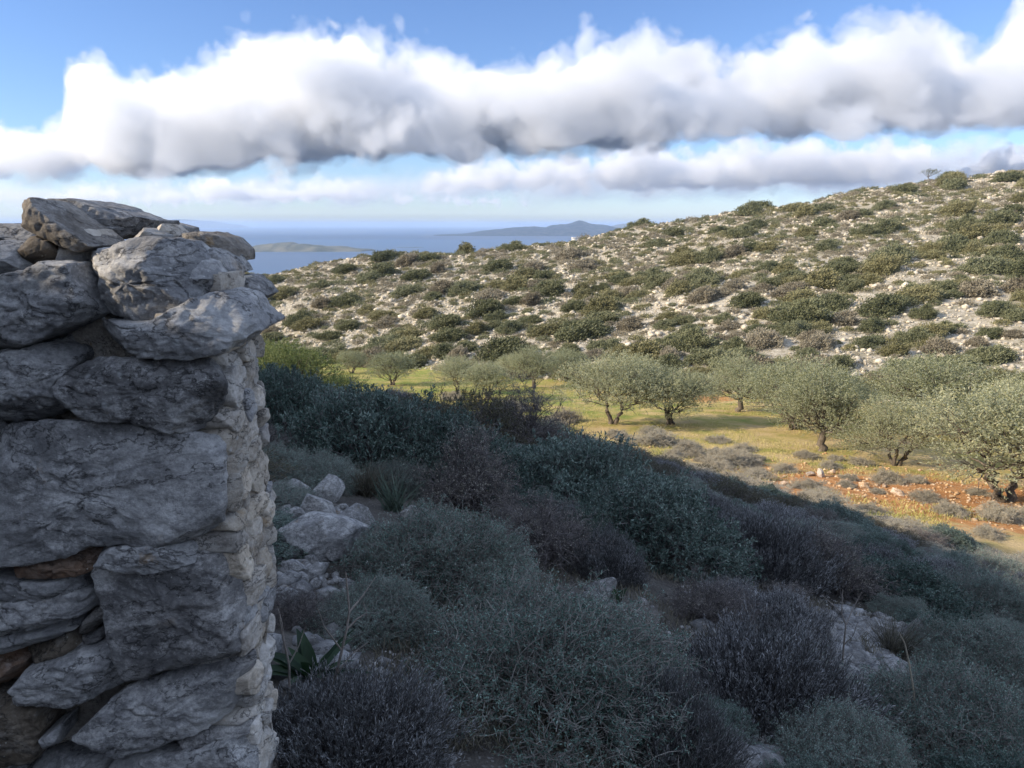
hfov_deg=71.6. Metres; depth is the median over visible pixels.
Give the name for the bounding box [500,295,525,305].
juniper shrub
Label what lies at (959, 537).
evergreen shrub
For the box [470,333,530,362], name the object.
juniper shrub
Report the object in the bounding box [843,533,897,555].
evergreen shrub
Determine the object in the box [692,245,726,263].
juniper shrub
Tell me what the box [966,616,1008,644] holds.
thorny bush
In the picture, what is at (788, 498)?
evergreen shrub
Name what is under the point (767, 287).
dry shrub
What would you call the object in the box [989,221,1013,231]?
oak shrub
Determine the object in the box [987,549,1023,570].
grey scrub
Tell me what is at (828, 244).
juniper shrub
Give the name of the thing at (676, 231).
juniper shrub
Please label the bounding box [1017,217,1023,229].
dry shrub
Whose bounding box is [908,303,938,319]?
juniper shrub
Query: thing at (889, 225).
juniper shrub
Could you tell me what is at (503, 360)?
olive tree
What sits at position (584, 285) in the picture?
oak shrub
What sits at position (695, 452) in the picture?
grey scrub
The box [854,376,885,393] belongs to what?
oak shrub
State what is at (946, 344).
dry shrub
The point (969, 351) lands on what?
juniper shrub
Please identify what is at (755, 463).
grey scrub
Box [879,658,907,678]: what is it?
boulder
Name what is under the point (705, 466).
brown green shrub
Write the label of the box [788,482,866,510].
grey scrub
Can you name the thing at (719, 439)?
grey scrub
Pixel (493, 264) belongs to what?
juniper shrub
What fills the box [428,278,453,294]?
dry shrub
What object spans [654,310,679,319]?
oak shrub
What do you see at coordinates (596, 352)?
dry shrub
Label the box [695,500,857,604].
heath bush
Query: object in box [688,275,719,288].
juniper shrub
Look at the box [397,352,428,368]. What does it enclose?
juniper shrub
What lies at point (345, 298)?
juniper shrub
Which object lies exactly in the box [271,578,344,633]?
bare shrub
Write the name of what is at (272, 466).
brown green shrub
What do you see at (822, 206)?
juniper shrub
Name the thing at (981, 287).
dry shrub
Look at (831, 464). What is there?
grey scrub
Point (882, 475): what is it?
grey scrub
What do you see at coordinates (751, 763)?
boulder
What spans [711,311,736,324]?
juniper shrub
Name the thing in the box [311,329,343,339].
juniper shrub
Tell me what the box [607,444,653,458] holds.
brown green shrub
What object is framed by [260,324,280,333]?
dry shrub
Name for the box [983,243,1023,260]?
juniper shrub
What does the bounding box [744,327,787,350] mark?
dry shrub
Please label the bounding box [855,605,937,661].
grass tuft
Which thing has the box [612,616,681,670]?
bare shrub
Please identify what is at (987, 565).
bare shrub
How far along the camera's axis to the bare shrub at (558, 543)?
6.13 m
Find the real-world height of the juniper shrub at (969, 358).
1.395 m
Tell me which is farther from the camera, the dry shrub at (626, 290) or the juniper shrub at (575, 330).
the dry shrub at (626, 290)
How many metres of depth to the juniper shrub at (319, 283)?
142.76 m
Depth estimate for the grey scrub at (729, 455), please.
31.33 m
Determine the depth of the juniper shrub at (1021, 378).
54.92 m
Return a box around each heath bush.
[270,650,481,767]
[370,383,421,399]
[530,501,584,522]
[563,519,656,591]
[575,655,764,767]
[647,456,674,464]
[657,459,685,472]
[657,590,903,764]
[684,487,762,519]
[686,469,734,490]
[687,571,766,604]
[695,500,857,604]
[741,583,841,657]
[745,498,817,522]
[809,529,842,546]
[867,524,919,548]
[873,514,897,522]
[912,553,968,579]
[1005,571,1023,581]
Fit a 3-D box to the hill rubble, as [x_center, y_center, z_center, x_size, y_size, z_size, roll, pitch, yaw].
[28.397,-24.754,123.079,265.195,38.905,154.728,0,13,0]
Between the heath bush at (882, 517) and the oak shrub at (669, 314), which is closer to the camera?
the heath bush at (882, 517)
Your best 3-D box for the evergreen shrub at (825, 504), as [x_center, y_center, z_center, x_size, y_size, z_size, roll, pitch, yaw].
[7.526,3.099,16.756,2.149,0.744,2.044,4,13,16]
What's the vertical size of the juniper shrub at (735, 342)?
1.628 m
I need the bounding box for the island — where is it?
[253,242,373,251]
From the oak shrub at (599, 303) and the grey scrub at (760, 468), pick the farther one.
the oak shrub at (599, 303)
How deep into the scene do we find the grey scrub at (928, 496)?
25.29 m
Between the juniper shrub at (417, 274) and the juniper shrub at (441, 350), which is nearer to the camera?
the juniper shrub at (441, 350)
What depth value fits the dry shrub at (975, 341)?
67.25 m
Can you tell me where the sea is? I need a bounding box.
[124,225,612,273]
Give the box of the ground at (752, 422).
[264,176,1023,767]
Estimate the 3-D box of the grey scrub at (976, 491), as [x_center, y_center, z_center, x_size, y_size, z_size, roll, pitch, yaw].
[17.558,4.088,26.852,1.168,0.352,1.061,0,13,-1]
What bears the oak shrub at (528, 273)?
on the ground at (752, 422)
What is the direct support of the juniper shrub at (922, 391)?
on the ground at (752, 422)
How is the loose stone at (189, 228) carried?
on the dry stone wall
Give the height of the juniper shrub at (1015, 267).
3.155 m
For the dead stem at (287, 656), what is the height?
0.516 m
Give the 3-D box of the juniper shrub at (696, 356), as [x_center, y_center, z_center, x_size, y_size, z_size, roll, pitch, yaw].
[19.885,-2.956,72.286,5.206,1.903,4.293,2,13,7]
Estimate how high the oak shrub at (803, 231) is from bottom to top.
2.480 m
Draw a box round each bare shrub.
[265,420,307,448]
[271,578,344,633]
[403,416,545,522]
[471,372,597,445]
[474,480,615,585]
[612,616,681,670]
[651,557,782,632]
[759,577,817,603]
[773,503,910,607]
[797,502,858,522]
[898,524,954,546]
[922,546,945,557]
[955,549,1005,574]
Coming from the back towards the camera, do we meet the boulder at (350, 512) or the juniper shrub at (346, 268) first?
the juniper shrub at (346, 268)
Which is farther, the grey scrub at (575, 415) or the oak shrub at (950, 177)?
the oak shrub at (950, 177)
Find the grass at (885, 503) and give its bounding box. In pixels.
[317,368,1023,529]
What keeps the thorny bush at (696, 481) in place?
on the ground at (752, 422)
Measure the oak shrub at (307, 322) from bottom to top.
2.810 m
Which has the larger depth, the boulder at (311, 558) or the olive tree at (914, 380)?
the olive tree at (914, 380)
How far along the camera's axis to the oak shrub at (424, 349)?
94.56 m
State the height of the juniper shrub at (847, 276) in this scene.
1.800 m
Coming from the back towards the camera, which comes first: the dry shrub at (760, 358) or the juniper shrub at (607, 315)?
the juniper shrub at (607, 315)
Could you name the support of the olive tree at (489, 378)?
on the ground at (752, 422)
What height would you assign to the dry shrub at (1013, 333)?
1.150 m
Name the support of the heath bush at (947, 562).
on the ground at (752, 422)
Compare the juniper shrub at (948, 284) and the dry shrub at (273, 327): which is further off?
the dry shrub at (273, 327)
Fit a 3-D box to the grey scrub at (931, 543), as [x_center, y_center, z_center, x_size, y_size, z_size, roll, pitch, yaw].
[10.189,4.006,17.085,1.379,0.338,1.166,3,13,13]
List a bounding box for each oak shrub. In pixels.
[269,286,297,299]
[289,316,323,331]
[326,350,354,363]
[349,346,365,352]
[354,303,377,314]
[366,308,394,319]
[381,334,426,354]
[386,327,421,337]
[411,305,438,318]
[413,343,437,358]
[454,241,475,253]
[462,319,488,334]
[480,279,506,288]
[498,274,531,290]
[508,266,536,278]
[522,319,562,337]
[549,366,579,379]
[565,366,600,381]
[571,281,591,293]
[572,287,595,299]
[577,293,620,314]
[599,288,624,298]
[603,270,625,279]
[603,342,629,358]
[616,274,649,285]
[618,337,664,360]
[623,288,649,298]
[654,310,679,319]
[663,249,702,265]
[665,278,693,294]
[670,245,693,256]
[680,364,714,375]
[706,283,719,288]
[729,268,750,278]
[751,239,777,251]
[751,306,776,319]
[768,354,796,364]
[770,261,798,273]
[777,273,803,286]
[780,286,821,302]
[783,201,804,211]
[791,202,816,217]
[793,225,819,236]
[800,265,841,289]
[806,319,832,332]
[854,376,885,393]
[856,272,884,285]
[857,250,907,277]
[873,341,914,356]
[892,283,943,302]
[898,245,913,252]
[912,239,946,252]
[912,321,953,338]
[915,335,943,343]
[916,249,951,259]
[934,173,966,186]
[935,198,979,216]
[938,170,969,180]
[952,221,997,238]
[952,276,978,286]
[960,240,987,253]
[975,243,1003,255]
[978,366,1019,382]
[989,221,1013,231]
[1006,191,1023,202]
[1006,288,1023,301]
[1013,178,1023,188]
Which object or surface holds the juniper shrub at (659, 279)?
on the ground at (752, 422)
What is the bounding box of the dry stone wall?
[0,223,284,767]
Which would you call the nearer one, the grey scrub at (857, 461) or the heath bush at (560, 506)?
the heath bush at (560, 506)
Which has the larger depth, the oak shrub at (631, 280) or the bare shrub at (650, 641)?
the oak shrub at (631, 280)
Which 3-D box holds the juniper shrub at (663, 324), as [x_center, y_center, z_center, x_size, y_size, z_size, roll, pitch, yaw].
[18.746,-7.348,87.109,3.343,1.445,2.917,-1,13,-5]
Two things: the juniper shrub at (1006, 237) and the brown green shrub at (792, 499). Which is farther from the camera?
the juniper shrub at (1006, 237)
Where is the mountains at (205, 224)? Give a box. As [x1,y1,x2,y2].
[172,219,251,227]
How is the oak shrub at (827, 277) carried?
on the ground at (752, 422)
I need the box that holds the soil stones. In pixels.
[648,446,1023,539]
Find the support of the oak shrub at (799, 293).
on the ground at (752, 422)
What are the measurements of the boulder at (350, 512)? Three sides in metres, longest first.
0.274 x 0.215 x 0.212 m
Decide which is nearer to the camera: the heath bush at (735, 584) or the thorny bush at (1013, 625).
the heath bush at (735, 584)
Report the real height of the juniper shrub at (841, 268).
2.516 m
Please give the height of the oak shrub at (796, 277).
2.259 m
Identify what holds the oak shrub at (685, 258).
on the ground at (752, 422)
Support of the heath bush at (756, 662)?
on the ground at (752, 422)
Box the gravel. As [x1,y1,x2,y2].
[267,503,1021,767]
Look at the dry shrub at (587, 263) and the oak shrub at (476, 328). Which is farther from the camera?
the dry shrub at (587, 263)
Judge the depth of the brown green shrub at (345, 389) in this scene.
14.75 m
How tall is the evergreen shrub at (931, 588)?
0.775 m
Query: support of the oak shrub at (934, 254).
on the ground at (752, 422)
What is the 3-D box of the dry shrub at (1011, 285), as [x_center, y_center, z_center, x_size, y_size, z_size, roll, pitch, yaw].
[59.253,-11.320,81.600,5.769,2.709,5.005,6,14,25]
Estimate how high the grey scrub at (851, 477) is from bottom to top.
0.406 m
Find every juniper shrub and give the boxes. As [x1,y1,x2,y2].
[261,330,284,343]
[266,273,287,282]
[281,309,314,326]
[295,345,333,358]
[306,279,330,289]
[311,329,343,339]
[327,291,361,307]
[327,344,350,357]
[331,263,356,273]
[333,318,360,330]
[355,271,382,283]
[357,332,401,350]
[363,261,395,275]
[369,249,398,261]
[386,327,404,333]
[390,283,427,296]
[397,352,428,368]
[398,268,432,280]
[415,251,439,261]
[421,291,441,300]
[426,313,463,329]
[427,341,455,359]
[428,326,467,342]
[445,280,479,295]
[453,340,478,352]
[462,297,504,317]
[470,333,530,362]
[482,258,513,270]
[482,309,509,321]
[484,319,502,329]
[494,318,522,335]
[500,240,525,250]
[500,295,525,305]
[519,314,544,324]
[524,322,543,333]
[527,278,566,296]
[533,269,553,279]
[549,348,583,362]
[553,316,613,342]
[557,343,580,351]
[558,298,586,312]
[580,310,623,322]
[585,339,607,349]
[591,282,610,291]
[601,338,622,349]
[605,271,631,284]
[626,217,654,228]
[633,267,667,277]
[639,272,674,289]
[643,238,671,247]
[648,352,690,372]
[651,318,676,329]
[654,336,666,344]
[659,226,686,235]
[661,325,716,352]
[672,314,698,325]
[676,323,699,334]
[679,266,725,283]
[683,346,721,364]
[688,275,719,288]
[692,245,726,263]
[700,344,770,371]
[705,225,729,234]
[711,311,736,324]
[718,336,747,349]
[724,224,762,237]
[727,290,763,308]
[732,200,765,215]
[739,241,759,251]
[741,218,770,228]
[742,323,767,332]
[749,199,773,206]
[752,260,780,271]
[755,276,783,286]
[762,296,836,324]
[766,321,786,331]
[772,269,808,279]
[779,298,802,305]
[779,319,811,337]
[792,347,821,358]
[810,217,837,226]
[811,238,841,251]
[812,202,836,210]
[815,292,857,312]
[822,256,862,267]
[824,352,856,371]
[828,261,859,276]
[835,277,865,292]
[839,273,859,283]
[846,223,880,235]
[847,335,885,349]
[852,291,908,320]
[854,208,873,215]
[857,316,887,333]
[861,243,919,265]
[867,354,931,376]
[871,199,896,208]
[872,216,901,234]
[888,182,918,192]
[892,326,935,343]
[893,368,974,409]
[902,293,922,306]
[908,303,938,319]
[922,354,978,372]
[929,278,959,291]
[932,232,976,251]
[937,288,965,298]
[938,320,957,334]
[939,178,967,189]
[943,212,984,230]
[947,253,1012,274]
[954,352,980,368]
[961,348,975,354]
[970,342,1021,365]
[974,325,1006,339]
[975,298,1017,317]
[979,228,1022,244]
[982,207,1023,224]
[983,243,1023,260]
[992,170,1023,181]
[994,307,1023,321]
[996,202,1023,214]
[997,256,1023,276]
[1000,370,1023,386]
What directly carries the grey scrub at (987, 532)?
on the ground at (752, 422)
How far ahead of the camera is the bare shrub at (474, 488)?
7.52 m
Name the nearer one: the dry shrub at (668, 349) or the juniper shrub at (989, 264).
the dry shrub at (668, 349)
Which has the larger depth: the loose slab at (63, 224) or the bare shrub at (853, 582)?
the bare shrub at (853, 582)
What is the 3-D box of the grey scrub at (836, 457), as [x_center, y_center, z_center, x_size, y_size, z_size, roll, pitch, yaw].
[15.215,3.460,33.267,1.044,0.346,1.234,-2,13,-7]
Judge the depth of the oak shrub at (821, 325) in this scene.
75.78 m
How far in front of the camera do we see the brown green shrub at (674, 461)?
24.43 m
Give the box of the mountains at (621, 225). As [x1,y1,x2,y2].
[612,223,627,227]
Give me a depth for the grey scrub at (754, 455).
32.62 m
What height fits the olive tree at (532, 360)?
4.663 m
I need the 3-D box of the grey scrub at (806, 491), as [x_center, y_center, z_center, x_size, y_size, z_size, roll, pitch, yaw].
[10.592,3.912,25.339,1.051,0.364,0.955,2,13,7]
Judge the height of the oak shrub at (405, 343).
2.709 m
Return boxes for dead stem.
[277,606,305,700]
[317,571,375,694]
[821,589,861,661]
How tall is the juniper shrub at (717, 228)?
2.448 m
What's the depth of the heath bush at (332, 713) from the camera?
2.62 m
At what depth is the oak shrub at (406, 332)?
105.61 m
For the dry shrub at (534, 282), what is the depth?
121.67 m
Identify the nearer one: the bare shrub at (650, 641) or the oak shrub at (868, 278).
the bare shrub at (650, 641)
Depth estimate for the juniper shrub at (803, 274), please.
101.48 m
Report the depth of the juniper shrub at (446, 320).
106.35 m
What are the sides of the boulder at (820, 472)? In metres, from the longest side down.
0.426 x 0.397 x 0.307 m
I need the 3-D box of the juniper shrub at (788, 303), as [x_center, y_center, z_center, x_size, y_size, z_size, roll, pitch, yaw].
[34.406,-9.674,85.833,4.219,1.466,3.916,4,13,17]
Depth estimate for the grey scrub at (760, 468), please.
29.73 m
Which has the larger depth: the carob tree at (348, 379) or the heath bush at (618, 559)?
the carob tree at (348, 379)
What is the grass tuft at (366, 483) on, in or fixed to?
on the ground at (752, 422)
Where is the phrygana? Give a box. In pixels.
[247,175,1023,388]
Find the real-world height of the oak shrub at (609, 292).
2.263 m
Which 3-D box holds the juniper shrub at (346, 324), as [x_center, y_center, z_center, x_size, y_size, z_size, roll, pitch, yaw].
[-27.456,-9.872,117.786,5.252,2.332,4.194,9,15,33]
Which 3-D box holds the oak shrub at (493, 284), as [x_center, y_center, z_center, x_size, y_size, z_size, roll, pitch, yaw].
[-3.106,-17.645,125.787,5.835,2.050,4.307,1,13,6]
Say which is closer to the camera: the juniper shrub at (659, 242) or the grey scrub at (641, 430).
the grey scrub at (641, 430)
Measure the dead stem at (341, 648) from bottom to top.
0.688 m
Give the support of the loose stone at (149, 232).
on the dry stone wall
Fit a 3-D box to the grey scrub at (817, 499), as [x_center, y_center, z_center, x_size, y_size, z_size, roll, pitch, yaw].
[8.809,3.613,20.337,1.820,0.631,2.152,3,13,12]
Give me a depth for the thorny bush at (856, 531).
14.11 m
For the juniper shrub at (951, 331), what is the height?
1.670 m
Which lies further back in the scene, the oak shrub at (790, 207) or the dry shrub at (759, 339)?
the oak shrub at (790, 207)
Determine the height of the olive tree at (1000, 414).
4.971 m
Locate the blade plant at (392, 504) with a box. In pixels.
[370,468,427,511]
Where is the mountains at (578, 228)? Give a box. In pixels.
[434,220,621,235]
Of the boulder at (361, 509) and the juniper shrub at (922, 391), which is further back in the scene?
the juniper shrub at (922, 391)
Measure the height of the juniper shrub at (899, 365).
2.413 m
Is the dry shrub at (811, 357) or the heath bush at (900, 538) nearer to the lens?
the heath bush at (900, 538)
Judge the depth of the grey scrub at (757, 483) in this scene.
23.66 m
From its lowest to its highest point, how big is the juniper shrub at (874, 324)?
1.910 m
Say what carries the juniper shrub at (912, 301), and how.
on the ground at (752, 422)
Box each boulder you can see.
[48,198,179,238]
[274,586,300,608]
[277,511,369,562]
[280,559,307,571]
[286,506,305,518]
[288,479,311,492]
[300,493,335,513]
[304,554,318,563]
[305,572,318,580]
[314,474,344,502]
[325,546,347,562]
[336,503,348,510]
[339,508,364,522]
[349,503,375,526]
[398,505,426,520]
[582,591,607,606]
[583,577,616,596]
[736,751,753,765]
[806,471,815,475]
[817,468,824,477]
[824,623,837,635]
[859,482,870,488]
[876,625,902,642]
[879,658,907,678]
[890,487,904,495]
[900,618,922,639]
[971,504,985,510]
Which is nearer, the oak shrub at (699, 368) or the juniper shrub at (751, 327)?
the oak shrub at (699, 368)
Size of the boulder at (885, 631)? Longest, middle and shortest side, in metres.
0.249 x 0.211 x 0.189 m
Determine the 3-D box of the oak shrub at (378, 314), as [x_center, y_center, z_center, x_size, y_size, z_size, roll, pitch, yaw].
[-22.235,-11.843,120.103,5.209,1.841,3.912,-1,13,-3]
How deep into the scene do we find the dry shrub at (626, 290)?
108.65 m
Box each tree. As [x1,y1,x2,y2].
[257,333,323,375]
[258,339,357,389]
[320,371,371,388]
[331,349,367,372]
[348,343,384,367]
[363,349,420,384]
[426,354,489,393]
[455,359,521,398]
[493,351,531,379]
[506,344,564,386]
[542,347,592,381]
[547,347,672,424]
[617,352,663,386]
[625,362,725,424]
[695,350,778,411]
[724,350,876,436]
[761,359,886,451]
[830,391,955,465]
[855,348,1017,432]
[900,376,1023,502]
[921,168,940,182]
[985,364,1023,442]
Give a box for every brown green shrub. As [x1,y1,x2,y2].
[262,446,305,481]
[321,379,378,424]
[391,383,491,430]
[440,381,536,444]
[538,428,595,444]
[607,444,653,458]
[623,451,662,466]
[638,458,693,483]
[649,451,703,471]
[694,461,720,472]
[694,471,775,507]
[760,493,816,512]
[799,492,817,500]
[865,515,888,528]
[887,524,934,548]
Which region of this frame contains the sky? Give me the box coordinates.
[0,0,1023,224]
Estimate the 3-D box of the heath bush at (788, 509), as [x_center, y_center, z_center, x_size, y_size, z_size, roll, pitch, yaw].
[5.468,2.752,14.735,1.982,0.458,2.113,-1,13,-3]
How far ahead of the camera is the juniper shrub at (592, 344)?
84.74 m
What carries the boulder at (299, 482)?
on the ground at (752, 422)
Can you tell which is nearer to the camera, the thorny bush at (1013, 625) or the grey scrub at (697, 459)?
the thorny bush at (1013, 625)
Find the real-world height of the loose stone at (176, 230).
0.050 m
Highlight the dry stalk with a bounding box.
[898,632,915,733]
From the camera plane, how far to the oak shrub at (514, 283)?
122.72 m
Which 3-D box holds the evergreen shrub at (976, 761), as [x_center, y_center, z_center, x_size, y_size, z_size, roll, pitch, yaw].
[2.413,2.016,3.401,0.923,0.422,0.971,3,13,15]
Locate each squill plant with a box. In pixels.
[271,628,371,684]
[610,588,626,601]
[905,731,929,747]
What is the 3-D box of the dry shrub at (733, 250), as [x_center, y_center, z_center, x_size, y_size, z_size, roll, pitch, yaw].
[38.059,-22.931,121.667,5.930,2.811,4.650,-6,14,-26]
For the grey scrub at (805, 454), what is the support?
on the ground at (752, 422)
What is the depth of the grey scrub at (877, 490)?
26.43 m
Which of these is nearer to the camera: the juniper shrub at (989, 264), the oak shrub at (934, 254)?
the juniper shrub at (989, 264)
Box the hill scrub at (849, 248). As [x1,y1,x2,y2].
[245,170,1023,391]
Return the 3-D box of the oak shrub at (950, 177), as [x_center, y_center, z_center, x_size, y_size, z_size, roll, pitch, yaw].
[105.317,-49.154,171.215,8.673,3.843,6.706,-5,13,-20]
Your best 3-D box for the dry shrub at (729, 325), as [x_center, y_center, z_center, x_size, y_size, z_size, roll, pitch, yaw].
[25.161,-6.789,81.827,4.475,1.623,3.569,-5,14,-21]
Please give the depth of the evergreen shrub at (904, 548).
13.47 m
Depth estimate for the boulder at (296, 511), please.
5.57 m
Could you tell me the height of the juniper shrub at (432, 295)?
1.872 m
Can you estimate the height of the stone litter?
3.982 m
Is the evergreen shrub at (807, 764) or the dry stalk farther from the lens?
the dry stalk
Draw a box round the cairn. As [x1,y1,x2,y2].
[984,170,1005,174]
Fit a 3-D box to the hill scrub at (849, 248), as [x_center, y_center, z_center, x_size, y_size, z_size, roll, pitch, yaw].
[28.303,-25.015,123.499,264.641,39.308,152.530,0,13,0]
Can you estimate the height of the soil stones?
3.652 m
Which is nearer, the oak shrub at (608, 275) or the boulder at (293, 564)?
the boulder at (293, 564)
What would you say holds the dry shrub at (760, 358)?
on the ground at (752, 422)
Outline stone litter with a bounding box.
[327,498,929,767]
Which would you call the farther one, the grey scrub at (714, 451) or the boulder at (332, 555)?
the grey scrub at (714, 451)
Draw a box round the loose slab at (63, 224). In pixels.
[21,197,124,251]
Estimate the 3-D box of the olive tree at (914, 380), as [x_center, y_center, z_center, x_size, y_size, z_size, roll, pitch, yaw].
[24.340,0.601,40.404,8.730,5.088,8.795,10,16,38]
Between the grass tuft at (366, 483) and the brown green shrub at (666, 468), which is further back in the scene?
the brown green shrub at (666, 468)
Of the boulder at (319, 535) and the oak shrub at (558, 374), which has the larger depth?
the oak shrub at (558, 374)
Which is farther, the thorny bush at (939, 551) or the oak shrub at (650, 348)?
the oak shrub at (650, 348)
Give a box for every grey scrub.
[438,390,466,401]
[549,407,582,421]
[605,428,629,436]
[610,431,631,441]
[628,426,680,447]
[635,425,656,434]
[655,447,689,458]
[665,454,683,460]
[670,435,708,456]
[677,459,716,471]
[685,446,706,459]
[691,457,702,461]
[695,466,725,475]
[698,444,756,468]
[700,434,732,443]
[701,458,735,471]
[705,447,720,456]
[716,469,757,482]
[730,440,759,452]
[734,449,749,454]
[739,466,782,480]
[740,477,795,494]
[743,453,766,467]
[746,452,764,462]
[752,466,768,472]
[767,461,799,474]
[787,475,828,491]
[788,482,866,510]
[792,449,822,460]
[797,487,819,495]
[803,493,831,503]
[817,458,844,471]
[825,454,847,461]
[835,477,858,488]
[837,473,860,481]
[842,502,869,516]
[847,456,876,466]
[857,500,891,514]
[868,487,886,494]
[869,466,912,485]
[869,512,930,532]
[902,488,944,503]
[904,474,929,483]
[916,540,950,553]
[929,497,973,521]
[961,485,991,496]
[967,521,1006,542]
[971,499,1023,525]
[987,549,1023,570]
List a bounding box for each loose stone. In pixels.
[84,229,117,235]
[135,228,173,237]
[157,224,187,236]
[179,223,199,231]
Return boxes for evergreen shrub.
[258,362,333,444]
[258,363,330,393]
[272,507,313,568]
[274,377,452,492]
[371,400,536,499]
[508,443,549,451]
[509,484,573,510]
[512,426,655,507]
[536,418,576,434]
[555,460,767,588]
[623,453,649,480]
[690,688,762,745]
[718,473,745,482]
[731,496,770,517]
[739,482,775,500]
[757,482,787,495]
[759,750,837,767]
[773,493,808,507]
[793,496,874,525]
[838,518,909,545]
[842,543,990,622]
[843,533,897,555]
[869,530,916,559]
[882,607,986,657]
[914,522,985,552]
[918,742,1023,767]
[921,547,994,574]
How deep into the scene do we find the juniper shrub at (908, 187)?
165.26 m
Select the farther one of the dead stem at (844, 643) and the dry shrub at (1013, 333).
the dry shrub at (1013, 333)
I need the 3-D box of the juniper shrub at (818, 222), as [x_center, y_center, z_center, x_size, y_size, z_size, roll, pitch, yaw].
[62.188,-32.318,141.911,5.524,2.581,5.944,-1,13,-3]
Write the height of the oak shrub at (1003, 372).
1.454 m
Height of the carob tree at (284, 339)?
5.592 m
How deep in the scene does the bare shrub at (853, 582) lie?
8.49 m
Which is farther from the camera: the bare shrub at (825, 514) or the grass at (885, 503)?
the grass at (885, 503)
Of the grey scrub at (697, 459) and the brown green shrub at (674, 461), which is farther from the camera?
the grey scrub at (697, 459)
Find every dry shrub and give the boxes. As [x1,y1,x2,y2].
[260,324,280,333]
[310,296,331,308]
[369,314,400,327]
[393,251,419,266]
[428,260,447,272]
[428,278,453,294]
[446,343,471,361]
[471,287,505,300]
[509,363,543,377]
[517,258,546,270]
[518,289,541,305]
[525,278,546,289]
[552,244,586,259]
[566,257,599,269]
[583,348,603,360]
[614,315,646,330]
[618,285,638,296]
[658,273,687,290]
[659,346,681,359]
[681,282,720,304]
[715,286,731,297]
[715,318,742,332]
[720,278,748,288]
[722,243,747,258]
[725,329,746,339]
[727,354,773,375]
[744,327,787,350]
[749,283,774,290]
[767,283,800,297]
[772,279,812,291]
[775,353,834,380]
[796,329,823,341]
[799,329,838,350]
[826,309,862,325]
[834,209,862,219]
[858,371,897,384]
[916,334,960,355]
[955,278,1003,297]
[963,335,990,346]
[998,275,1023,294]
[998,328,1023,339]
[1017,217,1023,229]
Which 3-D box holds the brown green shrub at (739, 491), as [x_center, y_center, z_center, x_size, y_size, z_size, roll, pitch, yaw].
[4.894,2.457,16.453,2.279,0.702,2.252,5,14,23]
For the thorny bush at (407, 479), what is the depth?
7.88 m
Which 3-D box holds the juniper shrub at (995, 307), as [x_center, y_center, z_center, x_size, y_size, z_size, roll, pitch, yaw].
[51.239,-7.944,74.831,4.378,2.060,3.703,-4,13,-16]
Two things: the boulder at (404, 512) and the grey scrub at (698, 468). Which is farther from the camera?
the grey scrub at (698, 468)
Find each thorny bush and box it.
[261,435,313,478]
[272,476,321,515]
[274,445,366,496]
[288,561,450,652]
[330,491,552,617]
[362,453,438,501]
[392,546,730,767]
[665,469,722,502]
[753,682,929,767]
[770,629,842,677]
[786,516,838,539]
[801,513,869,540]
[829,533,864,540]
[842,636,1023,767]
[864,590,931,620]
[893,605,1023,706]
[915,547,944,560]
[915,551,1023,627]
[916,545,955,558]
[958,544,1023,577]
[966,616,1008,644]
[974,609,1023,635]
[994,572,1023,582]
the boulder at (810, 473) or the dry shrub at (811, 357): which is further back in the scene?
the dry shrub at (811, 357)
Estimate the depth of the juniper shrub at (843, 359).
64.00 m
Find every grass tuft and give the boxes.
[337,458,403,498]
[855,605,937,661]
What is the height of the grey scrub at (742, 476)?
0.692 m
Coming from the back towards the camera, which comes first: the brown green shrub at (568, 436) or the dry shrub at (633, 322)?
the dry shrub at (633, 322)
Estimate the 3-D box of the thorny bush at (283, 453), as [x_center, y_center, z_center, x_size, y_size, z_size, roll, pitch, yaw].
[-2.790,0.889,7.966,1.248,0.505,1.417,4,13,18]
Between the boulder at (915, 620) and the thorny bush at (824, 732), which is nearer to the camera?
the thorny bush at (824, 732)
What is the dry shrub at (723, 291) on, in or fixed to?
on the ground at (752, 422)
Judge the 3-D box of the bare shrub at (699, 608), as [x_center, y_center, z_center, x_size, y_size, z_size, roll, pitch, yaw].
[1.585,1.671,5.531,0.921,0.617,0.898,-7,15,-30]
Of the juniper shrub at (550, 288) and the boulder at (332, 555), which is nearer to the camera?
the boulder at (332, 555)
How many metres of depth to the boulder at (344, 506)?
6.28 m
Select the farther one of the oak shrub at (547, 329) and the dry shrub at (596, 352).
the oak shrub at (547, 329)
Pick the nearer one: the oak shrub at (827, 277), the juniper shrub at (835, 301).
the juniper shrub at (835, 301)
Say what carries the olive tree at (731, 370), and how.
on the ground at (752, 422)
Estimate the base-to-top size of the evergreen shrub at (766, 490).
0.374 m
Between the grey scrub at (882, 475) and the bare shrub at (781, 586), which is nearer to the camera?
the bare shrub at (781, 586)
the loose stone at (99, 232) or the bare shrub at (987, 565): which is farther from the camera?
the bare shrub at (987, 565)
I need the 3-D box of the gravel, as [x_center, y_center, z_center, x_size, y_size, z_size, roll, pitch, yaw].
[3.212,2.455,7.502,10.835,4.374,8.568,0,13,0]
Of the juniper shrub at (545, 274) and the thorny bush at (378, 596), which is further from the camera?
the juniper shrub at (545, 274)
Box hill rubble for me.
[260,175,1023,404]
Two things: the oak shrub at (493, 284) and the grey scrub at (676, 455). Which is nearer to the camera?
the grey scrub at (676, 455)
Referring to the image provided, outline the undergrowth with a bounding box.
[346,442,1013,767]

